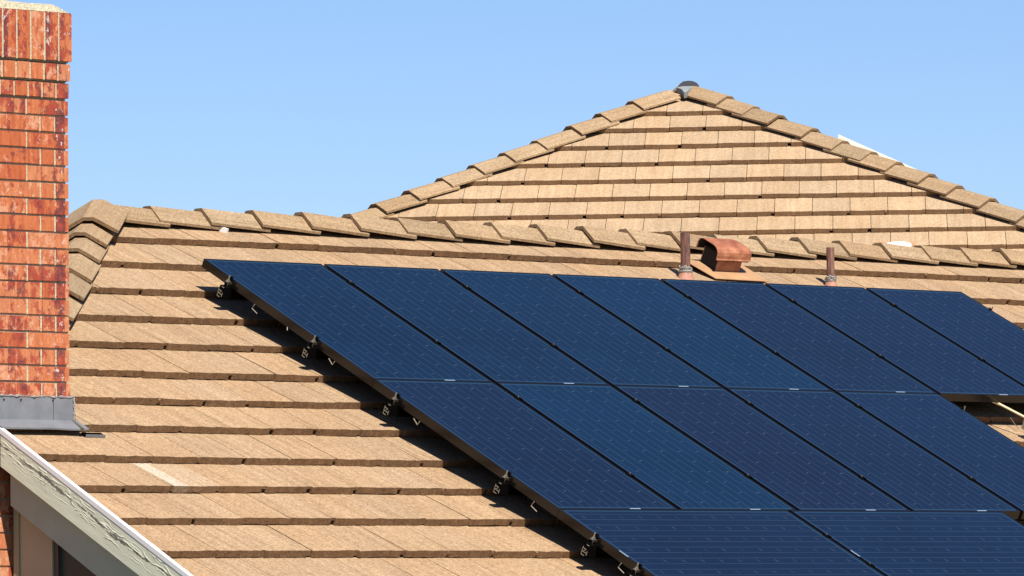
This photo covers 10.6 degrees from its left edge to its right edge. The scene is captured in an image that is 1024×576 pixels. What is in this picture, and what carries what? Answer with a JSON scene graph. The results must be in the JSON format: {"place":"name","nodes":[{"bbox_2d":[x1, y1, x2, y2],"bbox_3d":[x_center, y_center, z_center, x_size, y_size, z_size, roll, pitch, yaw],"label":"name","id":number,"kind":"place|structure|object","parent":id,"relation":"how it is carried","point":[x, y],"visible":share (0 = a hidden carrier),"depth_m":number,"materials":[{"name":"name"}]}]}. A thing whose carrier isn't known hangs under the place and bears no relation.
{"place":"outdoors","nodes":[
{"label":"outdoors","id":0,"kind":"place"},
{"bbox_2d":[7,0,1023,217],"label":"sky","id":1,"kind":"structure","parent":0,"point":[336,108],"materials":[{"name":"blue"}]},
{"label":"ground","id":2,"kind":"structure","parent":0,"visible":0},
{"bbox_2d":[0,0,1023,575],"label":"house","id":3,"kind":"structure","parent":2,"relation":"on","point":[164,410],"depth_m":27.96,"materials":[{"name":"tile"}]},
{"bbox_2d":[54,541,95,575],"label":"window","id":4,"kind":"structure","parent":3,"relation":"in","point":[65,564],"depth_m":25.92,"materials":[{"name":"grey glass"}]},
{"bbox_2d":[219,227,228,232],"bbox_3d":[-1.587,-0.311,30.219,0.060,0.054,0.025,-1,-3,3],"label":"mortar chip","id":5,"kind":"object","parent":3,"relation":"on","point":[224,229],"visible":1,"depth_m":30.21,"materials":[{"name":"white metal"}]},
{"bbox_2d":[217,275,992,309],"bbox_3d":[0.684,0.108,30.735,5.870,0.171,0.069,2,22,-41],"label":"mounting rail","id":6,"kind":"object","parent":3,"relation":"attached to","point":[225,290],"visible":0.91,"depth_m":28.83,"materials":[{"name":"black metal"}]},
{"bbox_2d":[302,335,985,360],"bbox_3d":[1.151,0.418,30.189,5.870,0.171,0.069,2,22,-41],"label":"mounting rail","id":7,"kind":"object","parent":3,"relation":"attached to","point":[310,351],"visible":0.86,"depth_m":28.28,"materials":[{"name":"black metal"}]},
{"bbox_2d":[202,259,491,386],"bbox_3d":[-0.880,0.202,28.734,0.811,0.083,1.553,2,22,-41],"label":"solar panel","id":8,"kind":"object","parent":7,"relation":"attached to","point":[363,336],"visible":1,"depth_m":28.69,"materials":[{"name":"blue glass"}]},
{"bbox_2d":[324,264,609,384],"bbox_3d":[-0.252,0.211,29.277,0.798,0.046,1.553,2,22,-41],"label":"solar panel","id":9,"kind":"object","parent":7,"relation":"attached to","point":[474,331],"visible":1,"depth_m":29.25,"materials":[{"name":"blue glass"}]},
{"bbox_2d":[440,269,722,387],"bbox_3d":[0.366,0.237,29.820,0.798,0.046,1.553,2,22,-41],"label":"solar panel","id":10,"kind":"object","parent":7,"relation":"attached to","point":[592,337],"visible":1,"depth_m":29.80,"materials":[{"name":"blue glass"}]},
{"bbox_2d":[552,274,831,390],"bbox_3d":[0.984,0.262,30.364,0.798,0.046,1.553,2,22,-41],"label":"solar panel","id":11,"kind":"object","parent":7,"relation":"attached to","point":[702,340],"visible":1,"depth_m":30.34,"materials":[{"name":"blue glass"}]},
{"bbox_2d":[661,279,935,392],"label":"solar panel","id":12,"kind":"object","parent":7,"relation":"attached to","point":[809,344],"visible":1,"depth_m":30.89,"materials":[{"name":"blue glass"}]},
{"bbox_2d":[765,283,1023,402],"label":"solar panel","id":13,"kind":"object","parent":7,"relation":"attached to","point":[939,364],"visible":1,"depth_m":31.40,"materials":[{"name":"blue glass"}]},
{"bbox_2d":[866,288,1023,385],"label":"solar panel","id":14,"kind":"object","parent":7,"relation":"attached to","point":[975,328],"visible":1,"depth_m":32.15,"materials":[{"name":"blue glass"}]},
{"bbox_2d":[383,392,965,416],"bbox_3d":[0.961,0.677,29.145,4.220,0.171,0.069,2,22,-41],"label":"mounting rail","id":15,"kind":"object","parent":3,"relation":"attached to","point":[391,408],"visible":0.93,"depth_m":27.78,"materials":[{"name":"black metal"}]},
{"bbox_2d":[678,233,694,279],"bbox_3d":[1.011,-0.172,32.023,0.125,0.298,0.125,2,-4,-41],"label":"vent pipe","id":16,"kind":"object","parent":3,"relation":"on","point":[685,271],"visible":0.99,"depth_m":32.00,"materials":[{"name":"metal"}]},
{"bbox_2d":[581,532,831,556],"bbox_3d":[1.576,1.317,27.665,3.230,0.171,0.069,2,22,-41],"label":"mounting rail","id":17,"kind":"object","parent":3,"relation":"attached to","point":[590,548],"visible":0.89,"depth_m":26.62,"materials":[{"name":"black metal"}]},
{"bbox_2d":[690,238,767,281],"bbox_3d":[1.273,-0.162,32.343,0.457,0.188,0.287,2,22,-41],"label":"roof vent","id":18,"kind":"object","parent":3,"relation":"on","point":[722,258],"visible":1,"depth_m":32.32,"materials":[{"name":"metal"}]},
{"bbox_2d":[493,470,975,494],"bbox_3d":[1.522,1.050,28.489,4.220,0.171,0.069,2,22,-41],"label":"mounting rail","id":19,"kind":"object","parent":3,"relation":"attached to","point":[502,486],"visible":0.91,"depth_m":27.12,"materials":[{"name":"black metal"}]},
{"bbox_2d":[372,379,677,516],"bbox_3d":[0.049,0.819,27.649,0.811,0.083,1.553,2,22,-41],"label":"solar panel","id":20,"kind":"object","parent":19,"relation":"attached to","point":[499,431],"visible":1,"depth_m":27.60,"materials":[{"name":"blue glass"}]},
{"bbox_2d":[496,382,795,511],"bbox_3d":[0.677,0.828,28.192,0.798,0.046,1.553,2,22,-41],"label":"solar panel","id":21,"kind":"object","parent":19,"relation":"attached to","point":[668,463],"visible":1,"depth_m":28.16,"materials":[{"name":"blue glass"}]},
{"bbox_2d":[613,385,909,510],"bbox_3d":[1.295,0.854,28.736,0.798,0.046,1.553,2,22,-41],"label":"solar panel","id":22,"kind":"object","parent":19,"relation":"attached to","point":[767,453],"visible":1,"depth_m":28.71,"materials":[{"name":"blue glass"}]},
{"bbox_2d":[727,388,1019,518],"bbox_3d":[1.913,0.879,29.279,0.798,0.046,1.553,2,22,-41],"label":"solar panel","id":23,"kind":"object","parent":19,"relation":"attached to","point":[880,456],"visible":1,"depth_m":29.25,"materials":[{"name":"blue glass"}]},
{"bbox_2d":[835,391,1023,518],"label":"solar panel","id":24,"kind":"object","parent":19,"relation":"attached to","point":[963,442],"visible":1,"depth_m":29.93,"materials":[{"name":"blue glass"}]},
{"bbox_2d":[627,562,874,575],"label":"mounting rail","id":25,"kind":"object","parent":3,"relation":"attached to","point":[636,569],"visible":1,"depth_m":26.38,"materials":[{"name":"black metal"}]},
{"bbox_2d":[557,509,884,575],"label":"solar panel","id":26,"kind":"object","parent":25,"relation":"on","point":[663,542],"visible":1,"depth_m":27.05,"materials":[{"name":"blue glass"}]},
{"bbox_2d":[790,510,1023,575],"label":"solar panel","id":27,"kind":"object","parent":25,"relation":"on","point":[938,543],"visible":1,"depth_m":28.03,"materials":[{"name":"blue glass"}]},
{"bbox_2d":[825,247,836,285],"bbox_3d":[1.899,-0.107,32.755,0.103,0.270,0.103,2,-4,-41],"label":"vent pipe","id":28,"kind":"object","parent":3,"relation":"on","point":[830,278],"visible":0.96,"depth_m":32.74,"materials":[{"name":"metal"}]},
{"bbox_2d":[838,134,914,168],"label":"roof trim","id":29,"kind":"structure","parent":3,"relation":"attached to","point":[853,143],"depth_m":42.52,"materials":[{"name":"beige paint"}]},
{"bbox_2d":[873,241,914,246],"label":"roof vent","id":30,"kind":"object","parent":3,"relation":"on","point":[908,243],"visible":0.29,"depth_m":40.44,"materials":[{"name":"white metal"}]},
{"bbox_2d":[993,402,1023,429],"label":"conduit","id":31,"kind":"object","parent":3,"relation":"attached to","point":[1009,409],"visible":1,"depth_m":30.94,"materials":[{"name":"beige"}]}
]}

